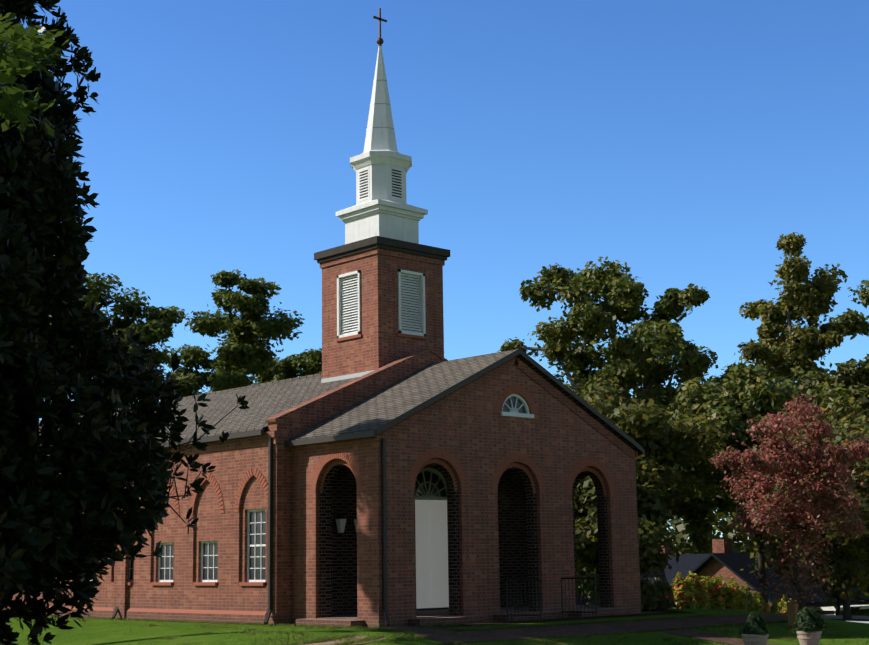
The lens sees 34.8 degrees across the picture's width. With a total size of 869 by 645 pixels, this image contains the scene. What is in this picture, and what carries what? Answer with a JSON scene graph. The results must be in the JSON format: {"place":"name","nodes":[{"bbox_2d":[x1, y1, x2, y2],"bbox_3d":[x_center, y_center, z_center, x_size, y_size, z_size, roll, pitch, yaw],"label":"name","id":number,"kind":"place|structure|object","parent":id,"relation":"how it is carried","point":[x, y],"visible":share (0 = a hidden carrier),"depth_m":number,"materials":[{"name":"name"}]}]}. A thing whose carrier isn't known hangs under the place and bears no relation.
{"place":"outdoors","nodes":[
{"label":"outdoors","id":0,"kind":"place"},
{"bbox_2d":[0,12,68,141],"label":"tree","id":1,"kind":"object","parent":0,"point":[26,49],"visible":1,"depth_m":8.65,"materials":[{"name":"green plant"}]},
{"bbox_2d":[0,572,868,644],"bbox_3d":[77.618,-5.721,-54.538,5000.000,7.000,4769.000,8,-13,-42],"label":"ground","id":2,"kind":"structure","parent":0,"point":[105,632],"depth_m":29.23,"materials":[{"name":"green plant"}]},
{"bbox_2d":[49,292,107,413],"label":"tree","id":3,"kind":"object","parent":2,"relation":"on","point":[107,329],"depth_m":80.87,"materials":[{"name":"green plant"}]},
{"bbox_2d":[0,0,249,644],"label":"magnolia","id":4,"kind":"object","parent":2,"relation":"on","point":[50,532],"visible":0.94,"depth_m":16.16,"materials":[{"name":"green plant"}]},
{"bbox_2d":[71,272,184,392],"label":"tree","id":5,"kind":"object","parent":2,"relation":"on","point":[156,327],"visible":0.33,"depth_m":76.35,"materials":[{"name":"green plant"}]},
{"bbox_2d":[159,334,279,396],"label":"tree","id":6,"kind":"object","parent":2,"relation":"on","point":[190,379],"visible":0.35,"depth_m":88.49,"materials":[{"name":"green plant"}]},
{"bbox_2d":[180,269,304,393],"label":"tree","id":7,"kind":"object","parent":2,"relation":"on","point":[243,342],"visible":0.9,"depth_m":77.47,"materials":[{"name":"green plant"}]},
{"bbox_2d":[265,348,321,382],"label":"tree","id":8,"kind":"object","parent":2,"relation":"on","point":[308,363],"visible":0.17,"depth_m":83.35,"materials":[{"name":"green plant"}]},
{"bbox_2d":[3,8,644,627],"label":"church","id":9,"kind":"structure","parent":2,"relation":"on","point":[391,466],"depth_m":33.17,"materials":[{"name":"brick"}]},
{"bbox_2d":[290,609,868,644],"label":"paths","id":10,"kind":"structure","parent":2,"relation":"on","point":[541,632],"depth_m":29.03,"materials":[{"name":"concrete"}]},
{"bbox_2d":[789,607,826,644],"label":"planter","id":11,"kind":"object","parent":10,"relation":"on","point":[809,627],"visible":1,"depth_m":27.64,"materials":[{"name":"ceramic"}]},
{"bbox_2d":[496,256,731,584],"bbox_3d":[8.080,4.805,59.987,10.415,16.093,10.746,8,-13,-42],"label":"oak","id":12,"kind":"object","parent":2,"relation":"on","point":[635,359],"visible":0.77,"depth_m":59.38,"materials":[{"name":"green plant"}]},
{"bbox_2d":[574,476,684,603],"bbox_3d":[5.019,6.912,44.648,5.390,5.548,6.249,-4,-10,19],"label":"tree","id":13,"kind":"object","parent":2,"relation":"on","point":[650,507],"visible":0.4,"depth_m":44.36,"materials":[{"name":"green plant"}]},
{"bbox_2d":[578,542,709,604],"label":"house","id":14,"kind":"structure","parent":2,"relation":"on","point":[685,564],"depth_m":71.98,"materials":[{"name":"brick"}]},
{"bbox_2d":[640,589,647,609],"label":"dark shrub","id":15,"kind":"object","parent":2,"relation":"on","point":[643,605],"visible":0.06,"depth_m":35.79,"materials":[{"name":"green plant"}]},
{"bbox_2d":[506,574,787,622],"bbox_3d":[5.558,7.533,36.878,2.780,1.647,14.504,-7,-12,33],"label":"iron railing","id":16,"kind":"object","parent":2,"relation":"on","point":[582,578],"visible":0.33,"depth_m":32.02,"materials":[{"name":"black metal"}]},
{"bbox_2d":[640,578,658,610],"bbox_3d":[5.518,7.123,36.182,0.690,0.921,0.691,-1,-10,-2],"label":"dark shrub","id":17,"kind":"object","parent":2,"relation":"on","point":[650,592],"visible":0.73,"depth_m":35.98,"materials":[{"name":"green plant"}]},
{"bbox_2d":[576,379,732,508],"bbox_3d":[5.820,6.107,48.843,8.756,8.655,7.690,1,-10,-11],"label":"tree","id":18,"kind":"object","parent":2,"relation":"on","point":[654,432],"visible":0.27,"depth_m":47.79,"materials":[{"name":"green plant"}]},
{"bbox_2d":[655,580,677,609],"bbox_3d":[6.001,7.230,36.637,0.812,0.851,0.849,8,-13,-42],"label":"dark shrub","id":19,"kind":"object","parent":2,"relation":"on","point":[666,597],"visible":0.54,"depth_m":36.47,"materials":[{"name":"green plant"}]},
{"bbox_2d":[670,572,697,608],"bbox_3d":[7.173,7.878,40.227,0.874,1.270,1.062,8,-13,-42],"label":"azalea","id":20,"kind":"object","parent":2,"relation":"on","point":[684,595],"visible":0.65,"depth_m":39.99,"materials":[{"name":"green plant"}]},
{"bbox_2d":[684,571,713,608],"bbox_3d":[7.675,7.953,40.515,0.990,1.387,1.121,8,-13,-42],"label":"azalea","id":21,"kind":"object","parent":2,"relation":"on","point":[703,602],"visible":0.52,"depth_m":40.31,"materials":[{"name":"green plant"}]},
{"bbox_2d":[664,481,736,553],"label":"oak","id":22,"kind":"object","parent":2,"relation":"on","point":[694,511],"visible":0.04,"depth_m":86.00,"materials":[{"name":"green plant"}]},
{"bbox_2d":[700,574,733,609],"bbox_3d":[8.180,8.073,40.695,0.930,1.377,1.092,8,-13,-42],"label":"azalea","id":23,"kind":"object","parent":2,"relation":"on","point":[717,598],"visible":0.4,"depth_m":40.48,"materials":[{"name":"green plant"}]},
{"bbox_2d":[577,498,868,613],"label":"treeline","id":24,"kind":"object","parent":2,"relation":"on","point":[722,525],"depth_m":102.96,"materials":[{"name":"green plant"}]},
{"bbox_2d":[721,577,749,610],"bbox_3d":[8.731,8.195,40.879,0.990,1.375,1.144,8,-13,-42],"label":"azalea","id":25,"kind":"object","parent":2,"relation":"on","point":[731,592],"visible":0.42,"depth_m":40.62,"materials":[{"name":"green plant"}]},
{"bbox_2d":[668,373,804,604],"bbox_3d":[14.597,8.400,63.051,8.407,12.192,8.992,8,-13,-42],"label":"tree","id":26,"kind":"object","parent":2,"relation":"on","point":[712,481],"visible":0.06,"depth_m":62.61,"materials":[{"name":"green plant"}]},
{"bbox_2d":[739,582,761,611],"bbox_3d":[9.224,8.322,41.013,0.937,1.279,0.839,-3,-10,12],"label":"azalea","id":27,"kind":"object","parent":2,"relation":"on","point":[752,606],"visible":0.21,"depth_m":40.81,"materials":[{"name":"green plant"}]},
{"bbox_2d":[738,612,768,644],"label":"planter","id":28,"kind":"object","parent":2,"relation":"on","point":[754,630],"visible":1,"depth_m":26.75,"materials":[{"name":"ceramic"}]},
{"bbox_2d":[664,361,857,606],"bbox_3d":[12.710,6.351,53.143,7.726,9.706,8.229,8,-13,-42],"label":"tree","id":29,"kind":"object","parent":2,"relation":"on","point":[733,405],"visible":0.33,"depth_m":52.26,"materials":[{"name":"green plant"}]},
{"bbox_2d":[752,592,770,611],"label":"azalea","id":30,"kind":"object","parent":2,"relation":"on","point":[761,603],"visible":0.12,"depth_m":41.43,"materials":[{"name":"green plant"}]},
{"bbox_2d":[769,599,779,612],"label":"azalea","id":31,"kind":"object","parent":2,"relation":"on","point":[772,606],"visible":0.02,"depth_m":43.45,"materials":[{"name":"green plant"}]},
{"bbox_2d":[684,539,868,614],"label":"house","id":32,"kind":"structure","parent":2,"relation":"on","point":[724,560],"depth_m":65.57,"materials":[{"name":"brick"}]},
{"bbox_2d":[700,392,868,626],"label":"red dogwood","id":33,"kind":"object","parent":2,"relation":"on","point":[826,501],"visible":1,"depth_m":31.48,"materials":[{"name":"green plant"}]},
{"bbox_2d":[721,232,847,400],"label":"oak","id":34,"kind":"object","parent":2,"relation":"on","point":[772,351],"visible":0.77,"depth_m":68.65,"materials":[{"name":"green plant"}]},
{"bbox_2d":[775,595,796,613],"bbox_3d":[10.841,8.836,42.483,0.802,0.985,0.874,0,-10,-6],"label":"azalea","id":35,"kind":"object","parent":2,"relation":"on","point":[778,609],"visible":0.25,"depth_m":42.48,"materials":[{"name":"green plant"}]},
{"bbox_2d":[787,600,797,625],"bbox_3d":[8.257,6.681,31.861,0.188,0.584,0.188,8,-13,-42],"label":"wood post","id":36,"kind":"object","parent":2,"relation":"on","point":[792,612],"visible":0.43,"depth_m":31.80,"materials":[{"name":"brown wood"}]},
{"bbox_2d":[732,413,868,620],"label":"tree","id":37,"kind":"object","parent":2,"relation":"on","point":[849,578],"visible":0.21,"depth_m":45.14,"materials":[{"name":"green plant"}]},
{"bbox_2d":[764,534,867,614],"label":"tree","id":38,"kind":"object","parent":2,"relation":"on","point":[835,595],"visible":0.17,"depth_m":55.95,"materials":[{"name":"green plant"}]},
{"bbox_2d":[770,354,868,420],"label":"oak","id":39,"kind":"object","parent":2,"relation":"on","point":[853,378],"visible":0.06,"depth_m":54.34,"materials":[{"name":"green plant"}]},
{"bbox_2d":[785,394,868,595],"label":"tree","id":40,"kind":"object","parent":2,"relation":"on","point":[840,411],"visible":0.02,"depth_m":50.24,"materials":[{"name":"green plant"}]},
{"bbox_2d":[829,278,868,381],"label":"oak","id":41,"kind":"object","parent":2,"relation":"on","point":[854,323],"visible":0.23,"depth_m":79.24,"materials":[{"name":"green plant"}]},
{"bbox_2d":[841,606,868,615],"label":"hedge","id":42,"kind":"object","parent":2,"relation":"on","point":[855,611],"depth_m":55.90,"materials":[{"name":"green plant"}]},
{"bbox_2d":[15,0,868,543],"label":"sky","id":43,"kind":"structure","parent":0,"point":[677,142],"materials":[{"name":"blue"}]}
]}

